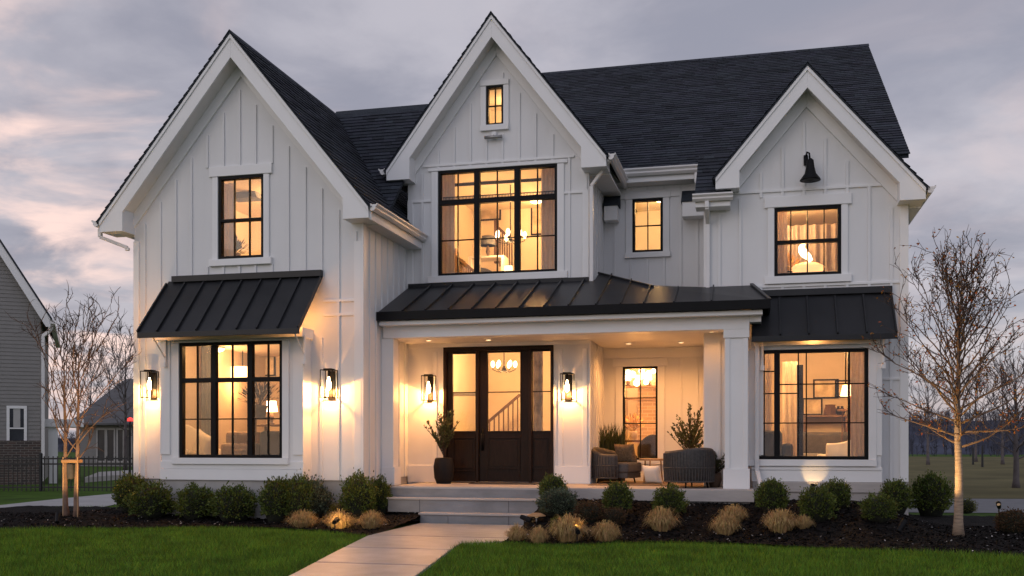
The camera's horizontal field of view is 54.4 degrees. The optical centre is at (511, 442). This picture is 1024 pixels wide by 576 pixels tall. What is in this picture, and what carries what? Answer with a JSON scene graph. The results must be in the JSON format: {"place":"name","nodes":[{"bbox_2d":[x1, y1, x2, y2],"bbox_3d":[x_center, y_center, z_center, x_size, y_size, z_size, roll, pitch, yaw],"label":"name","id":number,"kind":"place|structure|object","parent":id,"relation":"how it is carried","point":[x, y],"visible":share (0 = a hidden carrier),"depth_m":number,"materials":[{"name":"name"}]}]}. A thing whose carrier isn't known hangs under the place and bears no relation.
{"place":"outdoors","nodes":[
{"label":"outdoors","id":0,"kind":"place"},
{"bbox_2d":[0,494,115,507],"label":"driveway","id":1,"kind":"structure","parent":0,"point":[104,500],"depth_m":20.64,"materials":[{"name":"concrete"}]},
{"bbox_2d":[0,524,368,575],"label":"lawn grass","id":2,"kind":"structure","parent":0,"point":[207,544],"depth_m":11.26,"materials":[{"name":"plant"}]},
{"bbox_2d":[0,452,1023,575],"bbox_3d":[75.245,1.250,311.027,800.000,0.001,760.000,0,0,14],"label":"ground","id":3,"kind":"structure","parent":0,"point":[10,496],"depth_m":17.82,"materials":[{"name":"plant"}]},
{"bbox_2d":[0,239,83,484],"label":"neighbour house","id":4,"kind":"structure","parent":3,"relation":"on","point":[27,429],"depth_m":29.74,"materials":[{"name":"wood"}]},
{"bbox_2d":[6,406,26,440],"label":"window","id":5,"kind":"structure","parent":4,"relation":"in","point":[16,416],"depth_m":29.71,"materials":[{"name":"paint"}]},
{"bbox_2d":[0,452,132,490],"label":"iron fence","id":6,"kind":"object","parent":3,"relation":"on","point":[40,464],"visible":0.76,"depth_m":25.64,"materials":[{"name":"metal"}]},
{"bbox_2d":[51,341,120,414],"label":"bare tree","id":7,"kind":"object","parent":3,"relation":"on","point":[91,388],"visible":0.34,"depth_m":59.56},
{"bbox_2d":[65,341,131,406],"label":"bare tree","id":8,"kind":"object","parent":3,"relation":"on","point":[120,372],"visible":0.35,"depth_m":68.39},
{"bbox_2d":[74,379,132,466],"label":"house","id":9,"kind":"structure","parent":3,"relation":"on","point":[108,436],"depth_m":52.60,"materials":[{"name":"grey"}]},
{"bbox_2d":[96,428,105,462],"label":"window","id":10,"kind":"structure","parent":9,"relation":"in","point":[100,432],"depth_m":52.56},
{"bbox_2d":[106,428,115,462],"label":"window","id":11,"kind":"structure","parent":9,"relation":"in","point":[110,432],"depth_m":52.41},
{"bbox_2d":[83,310,132,469],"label":"bare tree","id":12,"kind":"object","parent":3,"relation":"on","point":[125,417],"visible":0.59,"depth_m":45.35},
{"bbox_2d":[85,470,131,482],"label":"patio slab","id":13,"kind":"structure","parent":3,"relation":"on","point":[104,476],"depth_m":33.15,"materials":[{"name":"concrete"}]},
{"bbox_2d":[0,505,419,534],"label":"mulch bed","id":14,"kind":"object","parent":3,"relation":"on","point":[31,509],"visible":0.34,"depth_m":15.21,"materials":[{"name":"soil"}]},
{"bbox_2d":[4,282,138,516],"bbox_3d":[-6.839,-0.670,15.826,1.530,3.757,1.861,0,0,14],"label":"young tree","id":15,"kind":"object","parent":14,"relation":"on","point":[66,426],"visible":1,"depth_m":15.69,"materials":[{"name":"brown plant"}]},
{"bbox_2d":[111,471,148,512],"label":"boxwood shrub","id":16,"kind":"object","parent":14,"relation":"on","point":[123,485],"visible":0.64,"depth_m":16.02,"materials":[{"name":"green plant"}]},
{"bbox_2d":[120,476,175,518],"bbox_3d":[-5.659,0.868,15.596,0.910,0.688,0.826,0,0,-25],"label":"boxwood shrub","id":17,"kind":"object","parent":14,"relation":"on","point":[152,500],"visible":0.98,"depth_m":15.45,"materials":[{"name":"green plant"}]},
{"bbox_2d":[171,482,215,519],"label":"boxwood shrub","id":18,"kind":"object","parent":14,"relation":"on","point":[192,502],"visible":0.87,"depth_m":15.37,"materials":[{"name":"green plant"}]},
{"bbox_2d":[205,480,258,521],"bbox_3d":[-4.301,0.910,15.326,0.826,0.681,0.780,0,0,-10],"label":"boxwood shrub","id":19,"kind":"object","parent":14,"relation":"on","point":[234,503],"visible":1,"depth_m":15.16,"materials":[{"name":"green plant"}]},
{"bbox_2d":[257,473,290,521],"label":"boxwood shrub","id":20,"kind":"object","parent":14,"relation":"on","point":[272,507],"visible":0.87,"depth_m":15.07,"materials":[{"name":"green plant"}]},
{"bbox_2d":[280,468,314,518],"bbox_3d":[-3.253,0.809,15.175,0.608,0.850,0.552,0,0,-20],"label":"boxwood shrub","id":21,"kind":"object","parent":14,"relation":"on","point":[297,492],"visible":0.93,"depth_m":15.06,"materials":[{"name":"green plant"}]},
{"bbox_2d":[284,509,321,529],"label":"ornamental grass","id":22,"kind":"object","parent":14,"relation":"on","point":[302,519],"depth_m":14.31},
{"bbox_2d":[292,474,336,519],"bbox_3d":[-3.075,0.856,15.365,0.763,0.753,0.736,0,0,-3],"label":"variegated shrub","id":23,"kind":"object","parent":14,"relation":"on","point":[319,508],"visible":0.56,"depth_m":15.27,"materials":[{"name":"green plant"}]},
{"bbox_2d":[320,508,357,528],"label":"ornamental grass","id":24,"kind":"object","parent":14,"relation":"on","point":[345,521],"depth_m":14.11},
{"bbox_2d":[336,467,381,519],"bbox_3d":[-2.336,0.778,15.257,0.645,0.849,0.710,0,0,-44],"label":"boxwood shrub","id":25,"kind":"object","parent":14,"relation":"on","point":[358,496],"visible":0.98,"depth_m":15.11,"materials":[{"name":"green plant"}]},
{"bbox_2d":[352,509,388,528],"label":"ornamental grass","id":26,"kind":"object","parent":14,"relation":"on","point":[371,520],"depth_m":13.98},
{"bbox_2d":[372,474,392,513],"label":"boxwood shrub","id":27,"kind":"object","parent":14,"relation":"on","point":[381,506],"visible":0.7,"depth_m":15.62,"materials":[{"name":"green plant"}]},
{"bbox_2d":[289,523,522,575],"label":"front walk","id":28,"kind":"structure","parent":3,"relation":"on","point":[412,550],"depth_m":11.28,"materials":[{"name":"concrete"}]},
{"bbox_2d":[91,11,935,524],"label":"house","id":29,"kind":"structure","parent":3,"relation":"on","point":[679,185],"depth_m":16.08,"materials":[{"name":"wood"}]},
{"bbox_2d":[140,370,158,399],"bbox_3d":[-5.899,-0.946,16.227,0.210,0.478,0.229,0,0,14],"label":"wall lantern","id":30,"kind":"object","parent":29,"relation":"attached to","point":[151,383],"depth_m":16.22,"materials":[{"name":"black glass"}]},
{"bbox_2d":[186,425,220,454],"bbox_3d":[-5.402,0.156,17.100,0.816,0.953,0.800,0,0,39],"label":"armchair","id":31,"kind":"object","parent":29,"relation":"on","point":[191,433],"visible":0.06,"depth_m":17.36,"materials":[{"name":"white fabric"}]},
{"bbox_2d":[193,429,210,454],"bbox_3d":[-5.234,0.030,16.905,0.528,0.528,0.160,0,0,29],"label":"throw pillow","id":32,"kind":"object","parent":31,"relation":"on","point":[204,443],"visible":0.77,"depth_m":16.82,"materials":[{"name":"white fabric"}]},
{"bbox_2d":[201,346,210,435],"bbox_3d":[-5.354,-0.640,17.451,0.228,2.180,0.065,0,0,14],"label":"curtain","id":33,"kind":"object","parent":29,"relation":"hanging from","point":[206,387],"visible":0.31,"depth_m":17.44,"materials":[{"name":"grey fabric"}]},
{"bbox_2d":[224,183,233,255],"bbox_3d":[-4.622,-3.350,16.307,0.220,1.800,0.065,0,0,14],"label":"curtain","id":34,"kind":"object","parent":29,"relation":"hanging from","point":[228,214],"visible":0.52,"depth_m":16.31,"materials":[{"name":"fabric"}]},
{"bbox_2d":[171,339,288,464],"bbox_3d":[-4.430,-0.634,15.697,2.020,1.947,0.150,0,0,14],"label":"window","id":35,"kind":"structure","parent":29,"relation":"in","point":[179,380],"depth_m":15.70,"materials":[{"name":"black glass"}]},
{"bbox_2d":[208,163,272,266],"bbox_3d":[-4.339,-3.641,15.984,1.101,1.600,0.150,0,0,14],"label":"window","id":36,"kind":"structure","parent":29,"relation":"in","point":[263,171],"depth_m":15.96,"materials":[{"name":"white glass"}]},
{"bbox_2d":[221,432,260,454],"bbox_3d":[-4.348,0.180,17.410,0.880,0.740,1.400,0,0,14],"label":"sofa","id":37,"kind":"object","parent":29,"relation":"on","point":[239,437],"visible":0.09,"depth_m":16.95,"materials":[{"name":"beige fabric"}]},
{"bbox_2d":[255,417,271,442],"bbox_3d":[-4.210,0.103,16.605,0.400,1.055,0.400,0,0,14],"label":"plant table","id":38,"kind":"object","parent":29,"relation":"on","point":[256,425],"visible":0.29,"depth_m":16.71,"materials":[{"name":"brown wood"}]},
{"bbox_2d":[238,376,278,416],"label":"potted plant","id":39,"kind":"object","parent":38,"relation":"on","point":[260,410],"visible":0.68,"depth_m":16.52,"materials":[{"name":"plant"}]},
{"bbox_2d":[255,431,278,454],"bbox_3d":[-3.943,0.180,16.747,0.800,0.740,0.880,0,0,-6],"label":"sofa","id":40,"kind":"object","parent":29,"relation":"on","point":[261,448],"visible":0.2,"depth_m":16.30,"materials":[{"name":"fabric"}]},
{"bbox_2d":[320,368,337,399],"bbox_3d":[-2.843,-0.912,15.487,0.210,0.478,0.229,0,0,14],"label":"wall lantern","id":41,"kind":"object","parent":29,"relation":"attached to","point":[330,384],"depth_m":15.47,"materials":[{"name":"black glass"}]},
{"bbox_2d":[421,374,435,401],"bbox_3d":[-1.446,-0.947,17.310,0.210,0.478,0.229,0,0,14],"label":"wall lantern","id":42,"kind":"object","parent":29,"relation":"attached to","point":[430,388],"depth_m":17.29,"materials":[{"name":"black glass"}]},
{"bbox_2d":[424,410,459,483],"bbox_3d":[-1.213,0.057,16.933,0.568,1.276,0.714,0,0,-13],"label":"potted shrub","id":43,"kind":"object","parent":29,"relation":"on","point":[443,470],"visible":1,"depth_m":16.80,"materials":[{"name":"ceramic"}]},
{"bbox_2d":[442,175,454,272],"bbox_3d":[-1.122,-3.725,17.641,0.240,2.150,0.066,0,0,14],"label":"curtain","id":44,"kind":"object","parent":29,"relation":"hanging from","point":[448,228],"visible":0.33,"depth_m":17.64,"materials":[{"name":"fabric"}]},
{"bbox_2d":[468,255,508,271],"bbox_3d":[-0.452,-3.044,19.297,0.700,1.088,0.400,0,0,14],"label":"sofa","id":45,"kind":"object","parent":29,"relation":"on","point":[503,259],"visible":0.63,"depth_m":19.18,"materials":[{"name":"white fabric"}]},
{"bbox_2d":[480,78,508,131],"bbox_3d":[-0.291,-5.808,17.165,0.504,0.875,0.150,0,0,14],"label":"window","id":46,"kind":"structure","parent":29,"relation":"in","point":[494,84],"depth_m":17.13,"materials":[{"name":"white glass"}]},
{"bbox_2d":[428,159,567,282],"bbox_3d":[-0.255,-3.789,17.156,2.474,2.006,0.150,0,0,14],"label":"window","id":47,"kind":"structure","parent":29,"relation":"in","point":[437,276],"depth_m":17.15,"materials":[{"name":"black glass"}]},
{"bbox_2d":[494,220,513,267],"bbox_3d":[-0.159,-3.895,19.998,0.404,1.164,0.090,0,0,14],"label":"stair railing","id":48,"kind":"object","parent":29,"relation":"on","point":[499,244],"visible":0.62,"depth_m":19.99,"materials":[{"name":"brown wood"}]},
{"bbox_2d":[488,394,519,430],"bbox_3d":[-0.235,-0.265,20.428,0.851,1.470,0.090,0,0,14],"label":"stair railing","id":49,"kind":"object","parent":29,"relation":"on","point":[503,408],"visible":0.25,"depth_m":20.38,"materials":[{"name":"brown wood"}]},
{"bbox_2d":[479,350,528,481],"bbox_3d":[-0.140,-0.456,17.112,0.884,2.258,0.142,0,0,14],"label":"front door","id":50,"kind":"structure","parent":29,"relation":"in","point":[503,455],"depth_m":17.12,"materials":[{"name":"brown wood"}]},
{"bbox_2d":[534,351,542,430],"bbox_3d":[0.473,-0.603,17.997,0.177,2.595,0.066,0,0,14],"label":"curtain","id":51,"kind":"object","parent":29,"relation":"hanging from","point":[538,386],"visible":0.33,"depth_m":17.99,"materials":[{"name":"fabric"}]},
{"bbox_2d":[541,168,554,268],"bbox_3d":[0.680,-3.725,17.206,0.360,2.150,0.065,0,0,14],"label":"curtain","id":52,"kind":"object","parent":29,"relation":"hanging from","point":[547,222],"visible":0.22,"depth_m":17.22,"materials":[{"name":"fabric"}]},
{"bbox_2d":[560,372,573,400],"bbox_3d":[0.929,-0.941,16.735,0.210,0.478,0.229,0,0,14],"label":"wall lantern","id":53,"kind":"object","parent":29,"relation":"attached to","point":[568,386],"depth_m":16.81,"materials":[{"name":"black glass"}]},
{"bbox_2d":[598,422,634,481],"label":"potted grass","id":54,"kind":"object","parent":29,"relation":"on","point":[608,441],"depth_m":17.74,"materials":[{"name":"green plant"}]},
{"bbox_2d":[613,358,667,463],"bbox_3d":[2.349,-0.574,18.234,0.993,1.933,0.150,0,0,14],"label":"window","id":55,"kind":"structure","parent":29,"relation":"in","point":[659,364],"depth_m":18.16,"materials":[{"name":"white glass"}]},
{"bbox_2d":[637,434,655,457],"bbox_3d":[2.653,0.276,18.855,0.550,0.862,0.561,0,0,4],"label":"armchair","id":56,"kind":"object","parent":29,"relation":"on","point":[648,446],"visible":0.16,"depth_m":18.60,"materials":[{"name":"fabric"}]},
{"bbox_2d":[625,190,670,258],"bbox_3d":[2.482,-3.982,18.202,0.833,1.209,0.150,0,0,14],"label":"window","id":57,"kind":"structure","parent":29,"relation":"in","point":[662,196],"depth_m":18.16,"materials":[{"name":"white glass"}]},
{"bbox_2d":[589,481,709,486],"bbox_3d":[2.408,0.690,16.753,2.005,0.009,1.700,0,0,14],"label":"rug","id":58,"kind":"object","parent":29,"relation":"on","point":[630,483],"visible":0.57,"depth_m":16.30,"materials":[{"name":"fabric"}]},
{"bbox_2d":[591,447,640,483],"bbox_3d":[1.748,0.386,17.020,0.836,0.623,0.838,0,0,36],"label":"wicker armchair","id":59,"kind":"object","parent":58,"relation":"on","point":[605,464],"visible":0.92,"depth_m":16.69,"materials":[{"name":"wicker"}]},
{"bbox_2d":[614,444,636,461],"bbox_3d":[1.940,0.195,17.021,0.420,0.349,0.208,0,0,44],"label":"throw pillow","id":60,"kind":"object","parent":59,"relation":"on","point":[625,453],"visible":0.9,"depth_m":16.92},
{"bbox_2d":[642,465,662,483],"bbox_3d":[2.346,0.530,16.635,0.340,0.304,0.193,0,0,42],"label":"floor cushion","id":61,"kind":"object","parent":58,"relation":"on","point":[652,474],"visible":1,"depth_m":16.56,"materials":[{"name":"white fabric"}]},
{"bbox_2d":[667,403,703,448],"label":"potted shrub","id":62,"kind":"object","parent":58,"relation":"on","point":[690,439],"visible":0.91,"depth_m":17.19,"materials":[{"name":"green plant"}]},
{"bbox_2d":[663,448,715,487],"bbox_3d":[2.748,0.386,15.418,0.797,0.623,0.795,0,0,-24],"label":"wicker armchair","id":63,"kind":"object","parent":29,"relation":"on","point":[692,465],"visible":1,"depth_m":15.09,"materials":[{"name":"wicker"}]},
{"bbox_2d":[763,354,771,430],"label":"curtain","id":64,"kind":"object","parent":29,"relation":"hanging from","point":[768,389],"visible":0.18,"depth_m":15.79,"materials":[{"name":"fabric"}]},
{"bbox_2d":[761,431,792,455],"bbox_3d":[4.121,0.180,16.030,0.750,0.740,0.880,0,0,14],"label":"sofa","id":65,"kind":"object","parent":29,"relation":"on","point":[786,449],"visible":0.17,"depth_m":15.59,"materials":[{"name":"fabric"}]},
{"bbox_2d":[778,212,786,272],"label":"curtain","id":66,"kind":"object","parent":29,"relation":"hanging from","point":[782,235],"depth_m":15.70,"materials":[{"name":"fabric"}]},
{"bbox_2d":[782,362,797,455],"bbox_3d":[4.712,-0.460,16.869,0.252,1.820,0.064,0,0,14],"label":"curtain","id":67,"kind":"object","parent":29,"relation":"hanging from","point":[789,402],"visible":0.65,"depth_m":16.86,"materials":[{"name":"fabric"}]},
{"bbox_2d":[797,365,802,455],"bbox_3d":[4.728,-0.324,16.347,0.100,1.908,0.100,0,0,14],"label":"screen post","id":68,"kind":"object","parent":29,"relation":"on","point":[800,410],"visible":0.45,"depth_m":16.30,"materials":[{"name":"metal"}]},
{"bbox_2d":[764,192,851,284],"bbox_3d":[4.561,-3.137,15.374,1.287,1.355,0.150,0,0,14],"label":"window","id":69,"kind":"structure","parent":29,"relation":"in","point":[831,201],"depth_m":15.32,"materials":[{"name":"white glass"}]},
{"bbox_2d":[800,151,820,182],"bbox_3d":[4.541,-4.224,15.157,0.307,0.463,0.307,0,0,36],"label":"outdoor wall light","id":70,"kind":"object","parent":29,"relation":"attached to","point":[810,175],"visible":1,"depth_m":15.11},
{"bbox_2d":[787,223,836,270],"bbox_3d":[5.119,-3.041,16.564,1.061,1.181,0.106,0,0,14],"label":"curtain","id":71,"kind":"object","parent":29,"relation":"hanging from","point":[815,250],"visible":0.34,"depth_m":16.58,"materials":[{"name":"fabric"}]},
{"bbox_2d":[748,346,876,466],"bbox_3d":[4.526,-0.539,15.073,1.870,1.785,0.150,0,0,14],"label":"window","id":72,"kind":"structure","parent":29,"relation":"in","point":[869,458],"depth_m":15.05,"materials":[{"name":"black glass"}]},
{"bbox_2d":[803,432,847,455],"bbox_3d":[5.537,0.180,17.694,1.600,0.740,0.880,0,0,14],"label":"sofa","id":73,"kind":"object","parent":29,"relation":"on","point":[817,442],"visible":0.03,"depth_m":17.90,"materials":[{"name":"fabric"}]},
{"bbox_2d":[803,415,847,431],"bbox_3d":[6.065,0.049,19.264,0.803,1.163,0.400,0,0,14],"label":"sideboard","id":74,"kind":"object","parent":29,"relation":"on","point":[845,424],"visible":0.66,"depth_m":19.09,"materials":[{"name":"brown wood"}]},
{"bbox_2d":[803,398,822,414],"bbox_3d":[5.885,-0.706,19.508,0.380,0.340,0.030,0,0,14],"label":"picture","id":75,"kind":"object","parent":74,"relation":"on","point":[814,406],"visible":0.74,"depth_m":19.50},
{"bbox_2d":[813,379,838,398],"bbox_3d":[6.138,-1.053,19.473,0.480,0.380,0.030,0,0,14],"label":"picture","id":76,"kind":"object","parent":29,"relation":"attached to","point":[824,391],"visible":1,"depth_m":19.47},
{"bbox_2d":[817,440,850,455],"bbox_3d":[5.352,0.222,15.938,0.867,0.823,0.850,0,0,29],"label":"armchair","id":77,"kind":"object","parent":29,"relation":"on","point":[837,449],"visible":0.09,"depth_m":15.60,"materials":[{"name":"white fabric"}]},
{"bbox_2d":[851,352,863,455],"bbox_3d":[5.271,-0.650,15.148,0.227,2.200,0.066,0,0,14],"label":"curtain","id":78,"kind":"object","parent":29,"relation":"hanging from","point":[857,404],"visible":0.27,"depth_m":15.15,"materials":[{"name":"fabric"}]},
{"bbox_3d":[4.731,-2.573,15.945,0.900,0.266,0.380,0,0,14],"label":"console","id":79,"kind":"object","parent":29,"relation":"on","visible":0},
{"bbox_2d":[791,244,822,271],"bbox_3d":[4.729,-2.970,15.935,0.540,0.527,0.535,0,0,14],"label":"swirl lamp","id":80,"kind":"object","parent":79,"relation":"on","point":[812,266],"visible":0.79,"depth_m":15.77,"materials":[{"name":"white"}]},
{"bbox_2d":[503,499,1023,555],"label":"mulch bed","id":81,"kind":"object","parent":3,"relation":"on","point":[979,521],"visible":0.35,"depth_m":12.92,"materials":[{"name":"soil"}]},
{"bbox_2d":[537,471,567,498],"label":"boxwood shrub","id":82,"kind":"object","parent":81,"relation":"on","point":[556,481],"visible":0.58,"depth_m":14.65,"materials":[{"name":"green plant"}]},
{"bbox_2d":[534,485,578,517],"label":"variegated shrub","id":83,"kind":"object","parent":81,"relation":"on","point":[552,502],"visible":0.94,"depth_m":13.74,"materials":[{"name":"green plant"}]},
{"bbox_2d":[546,512,593,542],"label":"ornamental grass","id":84,"kind":"object","parent":81,"relation":"on","point":[564,529],"depth_m":12.19,"materials":[{"name":"plant"}]},
{"bbox_2d":[573,500,603,522],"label":"brown mound plant","id":85,"kind":"object","parent":81,"relation":"on","point":[590,512],"visible":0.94,"depth_m":13.38,"materials":[{"name":"plant"}]},
{"bbox_2d":[590,519,622,541],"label":"ornamental grass","id":86,"kind":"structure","parent":81,"relation":"on","point":[605,531],"depth_m":12.31,"materials":[{"name":"plant"}]},
{"bbox_2d":[600,505,627,525],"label":"brown mound plant","id":87,"kind":"object","parent":81,"relation":"on","point":[617,515],"visible":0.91,"depth_m":13.31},
{"bbox_2d":[601,480,634,511],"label":"boxwood shrub","id":88,"kind":"object","parent":81,"relation":"on","point":[617,494],"visible":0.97,"depth_m":13.96,"materials":[{"name":"green plant"}]},
{"bbox_2d":[642,506,680,531],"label":"ornamental grass","id":89,"kind":"object","parent":81,"relation":"on","point":[662,520],"depth_m":13.14,"materials":[{"name":"plant"}]},
{"bbox_2d":[650,482,689,515],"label":"boxwood shrub","id":90,"kind":"object","parent":81,"relation":"on","point":[672,497],"visible":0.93,"depth_m":13.96,"materials":[{"name":"green plant"}]},
{"bbox_2d":[706,511,743,535],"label":"ornamental grass","id":91,"kind":"object","parent":81,"relation":"on","point":[725,524],"depth_m":12.83,"materials":[{"name":"plant"}]},
{"bbox_2d":[717,503,749,522],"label":"ornamental grass","id":92,"kind":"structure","parent":81,"relation":"on","point":[737,512],"depth_m":13.50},
{"bbox_2d":[753,476,790,512],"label":"boxwood shrub","id":93,"kind":"object","parent":81,"relation":"on","point":[771,495],"visible":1,"depth_m":13.86,"materials":[{"name":"green plant"}]},
{"bbox_2d":[760,507,799,532],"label":"ornamental grass","id":94,"kind":"object","parent":81,"relation":"on","point":[780,521],"depth_m":12.79,"materials":[{"name":"plant"}]},
{"bbox_2d":[796,482,839,521],"bbox_3d":[4.082,0.785,13.270,0.579,0.575,0.638,0,0,27],"label":"boxwood shrub","id":95,"kind":"object","parent":81,"relation":"on","point":[818,504],"visible":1,"depth_m":13.15,"materials":[{"name":"green plant"}]},
{"bbox_2d":[822,476,852,508],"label":"boxwood shrub","id":96,"kind":"object","parent":81,"relation":"on","point":[841,490],"visible":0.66,"depth_m":13.83,"materials":[{"name":"green plant"}]},
{"bbox_2d":[857,489,899,522],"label":"boxwood shrub","id":97,"kind":"object","parent":81,"relation":"on","point":[880,509],"visible":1,"depth_m":12.97,"materials":[{"name":"green plant"}]},
{"bbox_2d":[878,477,916,514],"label":"boxwood shrub","id":98,"kind":"object","parent":81,"relation":"on","point":[902,493],"visible":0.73,"depth_m":13.89,"materials":[{"name":"green plant"}]},
{"bbox_2d":[910,469,954,515],"bbox_3d":[6.696,0.806,15.884,0.736,0.798,0.726,0,0,-38],"label":"boxwood shrub","id":99,"kind":"object","parent":81,"relation":"on","point":[932,491],"visible":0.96,"depth_m":15.72,"materials":[{"name":"green plant"}]},
{"bbox_2d":[859,225,1023,536],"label":"young tree","id":100,"kind":"object","parent":81,"relation":"on","point":[960,322],"visible":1,"depth_m":12.67,"materials":[{"name":"brown plant"}]},
{"bbox_2d":[992,506,1023,533],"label":"brown mound plant","id":101,"kind":"object","parent":81,"relation":"on","point":[1011,521],"visible":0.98,"depth_m":12.90,"materials":[{"name":"plant"}]},
{"bbox_2d":[0,0,1023,437],"label":"sky","id":102,"kind":"structure","parent":0,"point":[86,86],"materials":[{"name":"grey"}]},
{"bbox_2d":[58,420,1023,454],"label":"hills","id":103,"kind":"structure","parent":0,"point":[940,448],"depth_m":119.46,"materials":[{"name":"plant"}]},
{"bbox_2d":[58,404,1023,455],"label":"distant wood","id":104,"kind":"object","parent":103,"relation":"on","point":[1008,443],"visible":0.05,"depth_m":118.97,"materials":[{"name":"brown plant"}]},
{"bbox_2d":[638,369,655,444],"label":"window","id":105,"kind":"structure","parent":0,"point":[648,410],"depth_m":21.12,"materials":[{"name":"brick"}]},
{"bbox_2d":[416,538,1023,575],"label":"lawn grass","id":106,"kind":"structure","parent":0,"point":[500,558],"depth_m":10.25,"materials":[{"name":"plant"}]},
{"bbox_2d":[908,457,1023,498],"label":"field","id":107,"kind":"structure","parent":0,"point":[992,478],"depth_m":38.94,"materials":[{"name":"plant"}]},
{"bbox_2d":[909,349,956,464],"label":"bare tree","id":108,"kind":"object","parent":107,"relation":"on","point":[927,431],"visible":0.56,"depth_m":56.01,"materials":[{"name":"plant"}]},
{"bbox_2d":[942,355,1012,461],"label":"bare tree","id":109,"kind":"object","parent":107,"relation":"on","point":[975,449],"visible":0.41,"depth_m":64.66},
{"bbox_2d":[964,339,1023,487],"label":"bare tree","id":110,"kind":"object","parent":107,"relation":"on","point":[1016,481],"visible":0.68,"depth_m":27.44,"materials":[{"name":"brown plant"}]},
{"bbox_2d":[967,363,1023,463],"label":"bare tree","id":111,"kind":"object","parent":107,"relation":"on","point":[1002,442],"visible":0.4,"depth_m":56.94,"materials":[{"name":"plant"}]},
{"bbox_2d":[908,499,1023,512],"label":"road","id":112,"kind":"structure","parent":0,"point":[986,506],"depth_m":19.65,"materials":[{"name":"asphalt"}]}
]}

